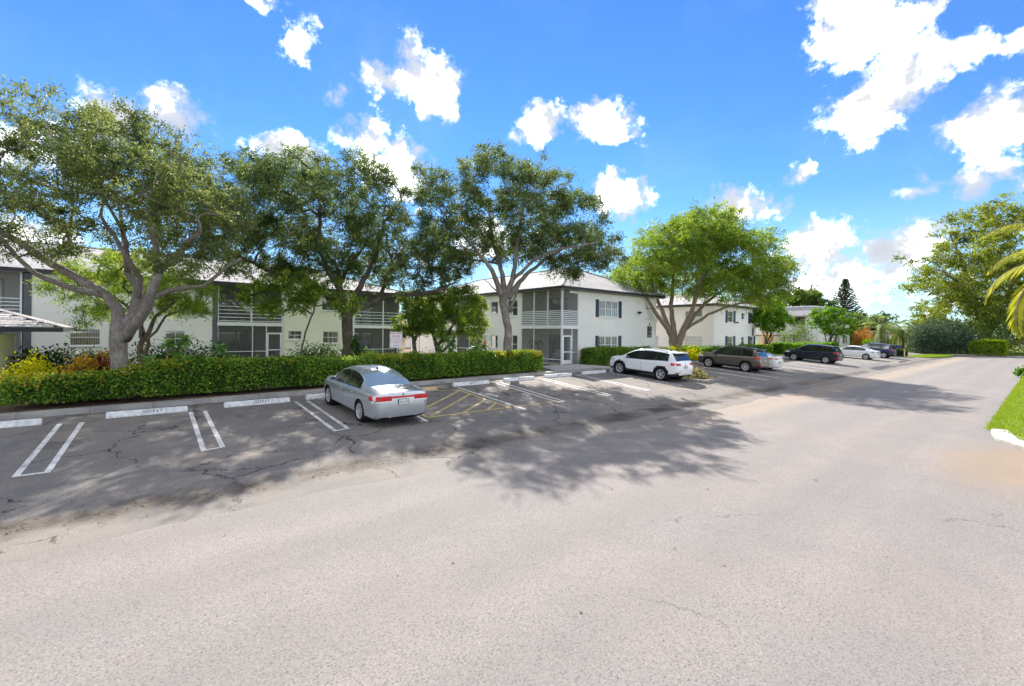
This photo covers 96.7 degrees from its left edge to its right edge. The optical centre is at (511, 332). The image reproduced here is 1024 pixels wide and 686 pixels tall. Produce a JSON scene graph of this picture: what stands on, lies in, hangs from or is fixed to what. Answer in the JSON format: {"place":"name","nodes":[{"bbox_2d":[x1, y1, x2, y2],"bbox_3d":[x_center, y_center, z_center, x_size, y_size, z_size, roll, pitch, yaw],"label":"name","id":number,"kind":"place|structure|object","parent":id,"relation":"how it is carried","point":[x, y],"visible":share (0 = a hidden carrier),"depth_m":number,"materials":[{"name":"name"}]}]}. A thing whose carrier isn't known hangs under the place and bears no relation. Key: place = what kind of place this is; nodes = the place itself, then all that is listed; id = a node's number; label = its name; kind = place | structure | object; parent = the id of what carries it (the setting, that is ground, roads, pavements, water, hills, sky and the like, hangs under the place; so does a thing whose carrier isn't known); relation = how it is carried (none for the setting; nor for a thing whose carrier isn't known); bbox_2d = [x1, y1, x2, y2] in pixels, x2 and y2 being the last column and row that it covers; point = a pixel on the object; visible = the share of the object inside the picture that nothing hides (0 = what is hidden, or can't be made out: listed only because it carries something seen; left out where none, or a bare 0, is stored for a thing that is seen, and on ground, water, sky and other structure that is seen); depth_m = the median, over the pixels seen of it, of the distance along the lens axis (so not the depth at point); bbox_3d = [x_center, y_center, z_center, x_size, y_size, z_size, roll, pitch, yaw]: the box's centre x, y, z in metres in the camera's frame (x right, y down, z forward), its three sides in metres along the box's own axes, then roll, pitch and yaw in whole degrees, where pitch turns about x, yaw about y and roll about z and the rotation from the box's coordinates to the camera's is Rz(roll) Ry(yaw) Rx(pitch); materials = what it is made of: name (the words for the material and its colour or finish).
{"place":"outdoors","nodes":[
{"label":"outdoors","id":0,"kind":"place"},
{"bbox_2d":[0,348,773,412],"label":"planting bed","id":1,"kind":"object","parent":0,"point":[9,408],"visible":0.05,"depth_m":15.75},
{"bbox_2d":[0,344,60,390],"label":"shrub","id":2,"kind":"object","parent":1,"relation":"on","point":[40,366],"visible":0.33,"depth_m":15.12,"materials":[{"name":"yellow plant"}]},
{"bbox_2d":[8,341,138,374],"bbox_3d":[-21.000,1.269,21.590,5.512,1.720,2.157,1,0,-40],"label":"shrub","id":3,"kind":"object","parent":1,"relation":"on","point":[59,357],"visible":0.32,"depth_m":20.97,"materials":[{"name":"green plant"}]},
{"bbox_2d":[50,352,109,373],"bbox_3d":[-14.655,1.419,15.404,1.619,1.540,2.402,1,0,29],"label":"shrub","id":4,"kind":"object","parent":1,"relation":"on","point":[80,366],"visible":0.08,"depth_m":15.51,"materials":[{"name":"orange plant"}]},
{"bbox_2d":[53,345,136,373],"bbox_3d":[-15.009,1.254,16.573,2.634,1.863,1.838,1,0,-40],"label":"shrub","id":5,"kind":"object","parent":1,"relation":"on","point":[102,356],"visible":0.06,"depth_m":16.53,"materials":[{"name":"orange plant"}]},
{"bbox_2d":[96,354,110,370],"bbox_3d":[-14.030,1.439,15.772,0.912,1.505,0.816,1,0,20],"label":"shrub","id":6,"kind":"object","parent":1,"relation":"on","point":[100,366],"visible":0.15,"depth_m":15.63,"materials":[{"name":"red plant"}]},
{"bbox_2d":[0,75,267,398],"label":"oak tree","id":7,"kind":"object","parent":1,"relation":"on","point":[168,196],"visible":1,"depth_m":14.30,"materials":[{"name":"green plant"}]},
{"bbox_2d":[156,336,185,359],"bbox_3d":[-13.472,1.169,18.011,0.843,2.043,1.023,1,0,13],"label":"plumeria","id":8,"kind":"object","parent":1,"relation":"on","point":[176,351],"visible":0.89,"depth_m":17.96,"materials":[{"name":"green plant"}]},
{"bbox_2d":[128,336,248,366],"bbox_3d":[-17.984,1.173,24.816,6.445,1.966,2.513,1,0,-40],"label":"shrub","id":9,"kind":"object","parent":1,"relation":"on","point":[158,355],"visible":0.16,"depth_m":24.52,"materials":[{"name":"green plant"}]},
{"bbox_2d":[172,334,229,356],"bbox_3d":[-12.610,1.123,18.545,0.911,2.149,2.089,1,0,30],"label":"plumeria","id":10,"kind":"object","parent":1,"relation":"on","point":[185,342],"visible":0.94,"depth_m":18.11,"materials":[{"name":"green plant"}]},
{"bbox_2d":[0,239,419,368],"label":"apartment building","id":11,"kind":"structure","parent":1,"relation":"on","point":[245,333],"depth_m":29.73,"materials":[{"name":"white paint"}]},
{"bbox_2d":[0,279,3,309],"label":"sliding door","id":12,"kind":"structure","parent":11,"relation":"in","point":[1,280],"depth_m":24.71,"materials":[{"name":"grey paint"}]},
{"bbox_2d":[69,329,101,346],"bbox_3d":[-23.728,0.301,25.308,1.390,0.990,0.187,1,0,-40],"label":"window","id":13,"kind":"structure","parent":11,"relation":"in","point":[93,337],"depth_m":25.35,"materials":[{"name":"white glass"}]},
{"bbox_2d":[165,331,184,347],"bbox_3d":[-20.646,0.415,27.911,1.120,1.020,0.182,1,0,-40],"label":"window","id":14,"kind":"structure","parent":11,"relation":"in","point":[168,334],"depth_m":27.93,"materials":[{"name":"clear glass"}]},
{"bbox_2d":[218,331,254,357],"bbox_3d":[-19.313,0.938,31.826,2.318,2.100,0.056,1,0,-40],"label":"sliding door","id":15,"kind":"structure","parent":11,"relation":"in","point":[237,340],"depth_m":31.94,"materials":[{"name":"grey paint"}]},
{"bbox_2d":[219,291,254,321],"bbox_3d":[-19.287,-1.792,31.826,2.318,2.100,0.056,1,0,-40],"label":"sliding door","id":16,"kind":"structure","parent":11,"relation":"in","point":[228,295],"depth_m":31.69,"materials":[{"name":"grey paint"}]},
{"bbox_2d":[267,333,281,355],"bbox_3d":[-16.418,1.015,31.432,0.928,2.000,0.095,1,0,-40],"label":"screen door","id":17,"kind":"structure","parent":11,"relation":"in","point":[280,349],"depth_m":31.55,"materials":[{"name":"metal"}]},
{"bbox_2d":[287,331,302,339],"bbox_3d":[-15.423,0.220,32.323,1.050,0.670,0.182,1,0,-40],"label":"window","id":18,"kind":"structure","parent":11,"relation":"in","point":[292,335],"depth_m":32.35,"materials":[{"name":"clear glass"}]},
{"bbox_2d":[323,331,339,343],"bbox_3d":[-13.523,0.393,33.930,1.270,0.940,0.182,1,0,-40],"label":"window","id":19,"kind":"structure","parent":11,"relation":"in","point":[329,336],"depth_m":33.99,"materials":[{"name":"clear glass"}]},
{"bbox_2d":[355,332,371,354],"bbox_3d":[-12.543,1.002,37.547,2.025,2.100,0.056,1,0,-40],"label":"sliding door","id":20,"kind":"structure","parent":11,"relation":"in","point":[367,336],"depth_m":37.86,"materials":[{"name":"grey paint"}]},
{"bbox_2d":[355,299,371,324],"bbox_3d":[-12.518,-1.688,37.547,2.025,2.100,0.056,1,0,-40],"label":"sliding door","id":21,"kind":"structure","parent":11,"relation":"in","point":[365,318],"depth_m":37.80,"materials":[{"name":"grey paint"}]},
{"bbox_2d":[0,344,543,406],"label":"hedge","id":22,"kind":"object","parent":1,"relation":"on","point":[181,374],"visible":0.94,"depth_m":16.72,"materials":[{"name":"green plant"}]},
{"bbox_2d":[157,134,463,356],"bbox_3d":[-9.261,-3.822,23.267,13.410,12.271,11.239,1,0,-3],"label":"oak tree","id":23,"kind":"object","parent":1,"relation":"on","point":[274,184],"visible":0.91,"depth_m":22.55,"materials":[{"name":"green plant"}]},
{"bbox_2d":[285,338,341,357],"bbox_3d":[-11.659,1.263,27.650,4.952,1.909,2.307,1,0,-40],"label":"shrub","id":24,"kind":"object","parent":1,"relation":"on","point":[318,351],"visible":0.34,"depth_m":27.42,"materials":[{"name":"green plant"}]},
{"bbox_2d":[231,268,417,353],"bbox_3d":[-8.803,-0.581,21.556,8.839,5.001,2.727,1,0,5],"label":"young tree","id":25,"kind":"object","parent":1,"relation":"on","point":[310,292],"visible":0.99,"depth_m":21.49,"materials":[{"name":"green plant"}]},
{"bbox_2d":[347,334,364,356],"bbox_3d":[-7.880,1.202,22.827,1.906,2.227,1.751,1,0,-40],"label":"shrub","id":26,"kind":"object","parent":1,"relation":"on","point":[354,343],"visible":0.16,"depth_m":22.65,"materials":[{"name":"green plant"}]},
{"bbox_2d":[390,332,401,352],"bbox_3d":[-5.859,1.130,22.965,0.657,2.330,0.080,1,0,-22],"label":"tow sign","id":27,"kind":"object","parent":1,"relation":"on","point":[395,340],"visible":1,"depth_m":22.93,"materials":[{"name":"white metal"}]},
{"bbox_2d":[388,289,436,351],"bbox_3d":[-5.528,-0.174,25.797,2.665,4.842,2.475,1,0,6],"label":"garden tree","id":28,"kind":"object","parent":1,"relation":"on","point":[412,317],"visible":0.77,"depth_m":25.48,"materials":[{"name":"green plant"}]},
{"bbox_2d":[442,335,457,350],"bbox_3d":[-3.467,1.214,25.264,0.851,2.135,1.344,1,0,15],"label":"plumeria","id":29,"kind":"object","parent":1,"relation":"on","point":[448,341],"visible":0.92,"depth_m":25.17,"materials":[{"name":"green plant"}]},
{"bbox_2d":[410,280,493,353],"bbox_3d":[-3.530,-0.297,26.471,5.005,5.446,3.722,1,0,-8],"label":"garden tree","id":30,"kind":"object","parent":1,"relation":"on","point":[448,302],"visible":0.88,"depth_m":25.95,"materials":[{"name":"green plant"}]},
{"bbox_2d":[468,339,490,350],"bbox_3d":[-1.859,1.337,26.210,1.347,1.917,0.824,1,0,7],"label":"plumeria","id":31,"kind":"object","parent":1,"relation":"on","point":[482,345],"visible":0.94,"depth_m":26.12,"materials":[{"name":"green plant"}]},
{"bbox_2d":[403,138,631,350],"bbox_3d":[0.372,-4.293,27.465,13.355,14.034,9.543,1,0,10],"label":"oak tree","id":32,"kind":"object","parent":1,"relation":"on","point":[545,232],"visible":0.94,"depth_m":25.85,"materials":[{"name":"green plant"}]},
{"bbox_2d":[411,269,665,364],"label":"apartment building","id":33,"kind":"structure","parent":1,"relation":"on","point":[569,320],"depth_m":35.36,"materials":[{"name":"white paint"}]},
{"bbox_2d":[490,301,497,314],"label":"window","id":34,"kind":"structure","parent":33,"relation":"in","point":[494,305],"depth_m":37.79,"materials":[{"name":"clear glass"}]},
{"bbox_2d":[491,335,497,348],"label":"window","id":35,"kind":"structure","parent":33,"relation":"in","point":[494,338],"depth_m":37.72,"materials":[{"name":"white glass"}]},
{"bbox_2d":[508,299,517,316],"bbox_3d":[0.054,-1.915,35.871,0.182,1.370,1.370,1,0,-40],"label":"window","id":36,"kind":"structure","parent":33,"relation":"in","point":[513,311],"depth_m":35.90,"materials":[{"name":"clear glass"}]},
{"bbox_2d":[549,335,566,361],"bbox_3d":[3.452,1.198,34.355,0.060,2.050,1.810,1,0,-40],"label":"sliding door","id":37,"kind":"structure","parent":33,"relation":"in","point":[554,340],"depth_m":34.54,"materials":[{"name":"grey paint"}]},
{"bbox_2d":[549,297,566,310],"bbox_3d":[3.478,-1.582,34.355,0.060,2.050,1.810,1,0,-40],"label":"window","id":38,"kind":"structure","parent":33,"relation":"in","point":[554,304],"depth_m":34.41,"materials":[{"name":"grey glass"}]},
{"bbox_2d":[563,335,571,363],"bbox_3d":[3.883,1.222,32.094,0.900,2.030,0.100,1,0,-40],"label":"screen door","id":39,"kind":"structure","parent":33,"relation":"in","point":[564,361],"depth_m":32.17,"materials":[{"name":"metal"}]},
{"bbox_2d":[599,336,616,346],"bbox_3d":[7.385,0.920,35.158,2.300,1.240,0.102,1,0,-40],"label":"window","id":40,"kind":"structure","parent":33,"relation":"in","point":[608,341],"depth_m":35.25,"materials":[{"name":"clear glass"}]},
{"bbox_2d":[599,300,618,317],"bbox_3d":[7.437,-1.780,35.127,2.420,1.300,0.182,1,0,-40],"label":"window","id":41,"kind":"structure","parent":33,"relation":"in","point":[607,309],"depth_m":35.22,"materials":[{"name":"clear glass"}]},
{"bbox_2d":[580,345,651,364],"bbox_3d":[8.214,1.499,34.499,8.243,1.778,1.519,1,0,-40],"label":"hedge","id":42,"kind":"object","parent":1,"relation":"on","point":[599,355],"visible":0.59,"depth_m":32.44,"materials":[{"name":"green plant"}]},
{"bbox_2d":[687,346,703,359],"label":"shrub","id":43,"kind":"object","parent":1,"relation":"on","point":[694,355],"visible":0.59,"depth_m":39.11,"materials":[{"name":"yellow plant"}]},
{"bbox_2d":[602,196,811,348],"bbox_3d":[16.218,-3.696,39.596,15.673,13.732,16.056,1,0,-40],"label":"shade tree","id":44,"kind":"object","parent":1,"relation":"on","point":[706,248],"visible":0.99,"depth_m":36.74,"materials":[{"name":"green plant"}]},
{"bbox_2d":[656,293,758,347],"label":"apartment building","id":45,"kind":"structure","parent":1,"relation":"on","point":[734,326],"depth_m":48.60,"materials":[{"name":"white paint"}]},
{"bbox_2d":[685,336,701,346],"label":"window","id":46,"kind":"structure","parent":45,"relation":"in","point":[694,341],"depth_m":47.82,"materials":[{"name":"white glass"}]},
{"bbox_2d":[656,344,773,354],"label":"hedge","id":47,"kind":"object","parent":1,"relation":"on","point":[709,348],"visible":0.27,"depth_m":44.04,"materials":[{"name":"green plant"}]},
{"bbox_2d":[755,335,778,344],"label":"garden wall","id":48,"kind":"structure","parent":1,"relation":"on","point":[758,338],"depth_m":67.08,"materials":[{"name":"beige paint"}]},
{"bbox_2d":[750,298,795,343],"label":"clipped tree","id":49,"kind":"object","parent":1,"relation":"on","point":[763,321],"visible":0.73,"depth_m":51.76,"materials":[{"name":"green plant"}]},
{"bbox_2d":[762,327,809,342],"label":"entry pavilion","id":50,"kind":"structure","parent":1,"relation":"on","point":[782,335],"depth_m":71.94,"materials":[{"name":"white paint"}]},
{"bbox_2d":[776,312,815,342],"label":"shrub","id":51,"kind":"object","parent":1,"relation":"on","point":[801,333],"visible":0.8,"depth_m":66.24,"materials":[{"name":"green plant"}]},
{"bbox_2d":[771,340,839,354],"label":"hedge","id":52,"kind":"object","parent":1,"relation":"on","point":[780,347],"visible":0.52,"depth_m":53.12,"materials":[{"name":"green plant"}]},
{"bbox_2d":[806,305,858,341],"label":"clipped tree","id":53,"kind":"object","parent":1,"relation":"on","point":[824,326],"visible":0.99,"depth_m":66.43,"materials":[{"name":"green plant"}]},
{"bbox_2d":[0,352,961,565],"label":"parking lot","id":54,"kind":"structure","parent":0,"point":[112,465],"depth_m":11.29,"materials":[{"name":"grey asphalt"}]},
{"bbox_2d":[0,418,41,427],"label":"wheel stop","id":55,"kind":"object","parent":54,"relation":"on","point":[19,423],"visible":1,"depth_m":11.84,"materials":[{"name":"white concrete"}]},
{"bbox_2d":[12,422,84,476],"bbox_3d":[-10.498,2.570,10.455,0.547,0.232,4.593,1,0,-37],"label":"bay marking","id":56,"kind":"object","parent":54,"relation":"on","point":[30,458],"visible":1,"depth_m":9.93,"materials":[{"name":"white paint"}]},
{"bbox_2d":[106,406,187,418],"bbox_3d":[-10.838,2.370,13.573,1.900,0.175,0.173,1,0,-40],"label":"wheel stop","id":57,"kind":"object","parent":54,"relation":"on","point":[127,413],"visible":0.98,"depth_m":13.48,"materials":[{"name":"white concrete"}]},
{"bbox_2d":[189,411,224,450],"bbox_3d":[-8.326,2.575,12.313,0.493,0.242,4.568,1,0,-39],"label":"bay marking","id":58,"kind":"object","parent":54,"relation":"on","point":[199,436],"visible":1,"depth_m":11.91,"materials":[{"name":"white paint"}]},
{"bbox_2d":[224,397,289,407],"bbox_3d":[-8.616,2.370,15.452,1.980,0.175,0.173,1,0,-40],"label":"wheel stop","id":59,"kind":"object","parent":54,"relation":"on","point":[253,402],"visible":0.98,"depth_m":15.34,"materials":[{"name":"white concrete"}]},
{"bbox_2d":[306,393,324,399],"bbox_3d":[-6.730,2.363,17.178,1.970,0.175,0.170,1,0,-40],"label":"wheel stop","id":60,"kind":"object","parent":54,"relation":"on","point":[315,396],"visible":0.47,"depth_m":16.68,"materials":[{"name":"white concrete"}]},
{"bbox_2d":[294,401,348,430],"bbox_3d":[-6.091,2.572,14.408,0.498,0.253,4.548,1,0,-38],"label":"bay marking","id":61,"kind":"object","parent":54,"relation":"on","point":[320,419],"visible":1,"depth_m":14.05,"materials":[{"name":"white paint"}]},
{"bbox_2d":[324,365,426,422],"bbox_3d":[-4.750,1.853,15.236,2.084,1.560,4.920,1,4,-40],"label":"silver sedan","id":62,"kind":"object","parent":54,"relation":"on","point":[368,393],"visible":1,"depth_m":13.84,"materials":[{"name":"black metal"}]},
{"bbox_2d":[0,355,785,420],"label":"kerb","id":63,"kind":"structure","parent":54,"relation":"on","point":[57,412],"depth_m":15.65,"materials":[{"name":"concrete"}]},
{"bbox_2d":[452,380,488,386],"bbox_3d":[-1.896,2.365,21.196,2.000,0.175,0.173,1,0,-40],"label":"wheel stop","id":64,"kind":"object","parent":54,"relation":"on","point":[455,384],"visible":1,"depth_m":21.07,"materials":[{"name":"white concrete"}]},
{"bbox_2d":[421,389,557,417],"bbox_3d":[-1.727,2.595,17.811,5.811,0.256,4.205,1,0,-40],"label":"hatched aisle marking","id":65,"kind":"object","parent":54,"relation":"on","point":[468,409],"visible":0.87,"depth_m":16.83,"materials":[{"name":"yellow paint"}]},
{"bbox_2d":[503,376,534,381],"bbox_3d":[0.375,2.361,23.180,2.030,0.175,0.173,1,0,-40],"label":"wheel stop","id":66,"kind":"object","parent":54,"relation":"on","point":[518,378],"visible":0.99,"depth_m":23.04,"materials":[{"name":"white concrete"}]},
{"bbox_2d":[492,382,564,401],"bbox_3d":[0.612,2.587,20.118,0.461,0.310,4.879,1,0,-34],"label":"bay marking","id":67,"kind":"object","parent":54,"relation":"on","point":[530,391],"visible":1,"depth_m":19.79,"materials":[{"name":"white paint"}]},
{"bbox_2d":[544,373,571,377],"bbox_3d":[2.546,2.357,25.080,2.100,0.175,0.173,1,0,-40],"label":"wheel stop","id":68,"kind":"object","parent":54,"relation":"on","point":[556,375],"visible":1,"depth_m":24.94,"materials":[{"name":"white concrete"}]},
{"bbox_2d":[610,348,692,380],"bbox_3d":[8.110,1.774,26.979,2.174,1.772,4.790,1,4,-40],"label":"white suv","id":69,"kind":"object","parent":54,"relation":"on","point":[661,364],"visible":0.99,"depth_m":25.78,"materials":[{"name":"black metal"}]},
{"bbox_2d":[681,374,723,383],"bbox_3d":[10.970,2.821,27.231,3.199,0.344,2.949,1,0,-40],"label":"planter","id":70,"kind":"object","parent":54,"relation":"on","point":[707,381],"visible":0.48,"depth_m":25.89,"materials":[{"name":"grey concrete"}]},
{"bbox_2d":[683,367,715,378],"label":"planter plants","id":71,"kind":"object","parent":70,"relation":"in","point":[699,373],"visible":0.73,"depth_m":26.54,"materials":[{"name":"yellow plant"}]},
{"bbox_2d":[698,345,768,371],"bbox_3d":[16.269,1.841,33.637,2.124,1.811,4.650,1,4,-40],"label":"brown suv","id":72,"kind":"object","parent":54,"relation":"on","point":[746,358],"visible":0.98,"depth_m":32.58,"materials":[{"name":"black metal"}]},
{"bbox_2d":[760,352,783,369],"bbox_3d":[18.423,1.987,35.579,2.084,1.518,4.682,1,4,-40],"label":"white sedan","id":73,"kind":"object","parent":54,"relation":"on","point":[775,361],"visible":0.24,"depth_m":33.65,"materials":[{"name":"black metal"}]},
{"bbox_2d":[790,379,825,383],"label":"puddle","id":74,"kind":"object","parent":54,"relation":"on","point":[812,381],"visible":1,"depth_m":28.56,"materials":[{"name":"liquid"}]},
{"bbox_2d":[784,344,842,363],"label":"dark suv","id":75,"kind":"object","parent":54,"relation":"on","point":[827,354],"visible":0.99,"depth_m":43.20,"materials":[{"name":"black metal"}]},
{"bbox_2d":[840,345,880,359],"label":"white sedan","id":76,"kind":"object","parent":54,"relation":"on","point":[865,353],"visible":0.68,"depth_m":51.41,"materials":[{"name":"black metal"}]},
{"bbox_2d":[852,325,877,345],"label":"shrub","id":77,"kind":"object","parent":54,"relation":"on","point":[857,341],"visible":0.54,"depth_m":72.18,"materials":[{"name":"orange plant"}]},
{"bbox_2d":[861,343,896,357],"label":"blue suv","id":78,"kind":"object","parent":54,"relation":"on","point":[887,350],"visible":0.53,"depth_m":55.58,"materials":[{"name":"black metal"}]},
{"bbox_2d":[0,356,1023,685],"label":"road","id":79,"kind":"structure","parent":0,"point":[464,574],"depth_m":5.69,"materials":[{"name":"grey asphalt"}]},
{"bbox_2d":[991,429,1023,449],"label":"verge kerb","id":80,"kind":"structure","parent":79,"relation":"on","point":[1005,437],"depth_m":13.03,"materials":[{"name":"grey concrete"}]},
{"bbox_2d":[0,0,1023,339],"label":"sky","id":81,"kind":"structure","parent":0,"point":[845,127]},
{"bbox_2d":[543,364,608,370],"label":"porch path","id":82,"kind":"structure","parent":0,"point":[563,367],"depth_m":29.88,"materials":[{"name":"concrete"}]},
{"bbox_2d":[920,355,952,357],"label":"grass island","id":83,"kind":"structure","parent":0,"point":[938,357],"depth_m":62.44,"materials":[{"name":"grey concrete"}]},
{"bbox_2d":[907,354,951,356],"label":"island grass","id":84,"kind":"structure","parent":83,"relation":"on","point":[930,355],"depth_m":64.17,"materials":[{"name":"green plant"}]},
{"bbox_2d":[908,345,1023,355],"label":"lawn","id":85,"kind":"structure","parent":0,"point":[1020,354],"depth_m":73.40,"materials":[{"name":"green plant"}]},
{"bbox_2d":[742,300,856,347],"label":"apartment building","id":86,"kind":"structure","parent":85,"relation":"on","point":[798,311],"depth_m":76.40,"materials":[{"name":"white paint"}]},
{"bbox_2d":[772,286,838,307],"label":"tree","id":87,"kind":"object","parent":85,"relation":"on","point":[810,297],"visible":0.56,"depth_m":97.13,"materials":[{"name":"green plant"}]},
{"bbox_2d":[831,278,865,327],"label":"norfolk pine","id":88,"kind":"object","parent":85,"relation":"on","point":[846,294],"visible":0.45,"depth_m":109.27,"materials":[{"name":"green plant"}]},
{"bbox_2d":[849,310,872,345],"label":"tree","id":89,"kind":"object","parent":85,"relation":"on","point":[859,318],"visible":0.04,"depth_m":94.55,"materials":[{"name":"green plant"}]},
{"bbox_2d":[857,310,899,330],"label":"tree","id":90,"kind":"object","parent":85,"relation":"on","point":[875,317],"visible":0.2,"depth_m":105.53,"materials":[{"name":"green plant"}]},
{"bbox_2d":[850,331,911,347],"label":"building","id":91,"kind":"structure","parent":85,"relation":"on","point":[889,334],"depth_m":92.03,"materials":[{"name":"yellow paint"}]},
{"bbox_2d":[854,315,912,345],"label":"palm tree","id":92,"kind":"object","parent":85,"relation":"on","point":[881,331],"visible":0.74,"depth_m":79.49,"materials":[{"name":"green plant"}]},
{"bbox_2d":[882,322,921,348],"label":"palm tree","id":93,"kind":"object","parent":85,"relation":"on","point":[893,340],"visible":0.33,"depth_m":81.68,"materials":[{"name":"green plant"}]},
{"bbox_2d":[902,312,961,353],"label":"bush","id":94,"kind":"object","parent":85,"relation":"on","point":[937,339],"visible":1,"depth_m":71.08,"materials":[{"name":"green plant"}]},
{"bbox_2d":[889,191,1023,351],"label":"fig tree","id":95,"kind":"object","parent":85,"relation":"on","point":[964,288],"visible":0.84,"depth_m":78.26,"materials":[{"name":"green plant"}]},
{"bbox_2d":[940,315,985,354],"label":"bush","id":96,"kind":"object","parent":85,"relation":"on","point":[964,339],"visible":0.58,"depth_m":70.86,"materials":[{"name":"green plant"}]},
{"bbox_2d":[967,301,1023,354],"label":"bush","id":97,"kind":"object","parent":85,"relation":"on","point":[1006,336],"visible":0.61,"depth_m":72.38,"materials":[{"name":"green plant"}]},
{"bbox_2d":[952,354,1023,357],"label":"path","id":98,"kind":"structure","parent":0,"point":[988,356],"depth_m":68.13,"materials":[{"name":"concrete"}]},
{"bbox_2d":[968,338,1009,355],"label":"hedge","id":99,"kind":"object","parent":98,"relation":"on","point":[992,347],"visible":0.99,"depth_m":68.02,"materials":[{"name":"green plant"}]},
{"bbox_2d":[983,377,1023,440],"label":"grass verge","id":100,"kind":"object","parent":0,"point":[1019,437],"depth_m":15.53,"materials":[{"name":"green plant"}]},
{"bbox_2d":[980,221,1023,337],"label":"palm tree","id":101,"kind":"object","parent":100,"relation":"on","point":[1016,312],"visible":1,"depth_m":16.19,"materials":[{"name":"green plant"}]},
{"bbox_2d":[1013,365,1023,376],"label":"shrub","id":102,"kind":"object","parent":100,"relation":"on","point":[1018,371],"visible":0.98,"depth_m":33.33,"materials":[{"name":"green plant"}]},
{"label":"courtyard lawn","id":103,"kind":"structure","parent":0,"visible":0},
{"bbox_2d":[0,309,76,379],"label":"utility hut","id":104,"kind":"object","parent":103,"relation":"on","point":[9,321],"visible":0.98,"depth_m":18.44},
{"bbox_2d":[21,240,228,368],"bbox_3d":[-16.290,-1.014,19.290,7.434,5.764,4.369,1,0,-2],"label":"podocarpus tree","id":105,"kind":"object","parent":103,"relation":"on","point":[167,303],"visible":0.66,"depth_m":18.96,"materials":[{"name":"green plant"}]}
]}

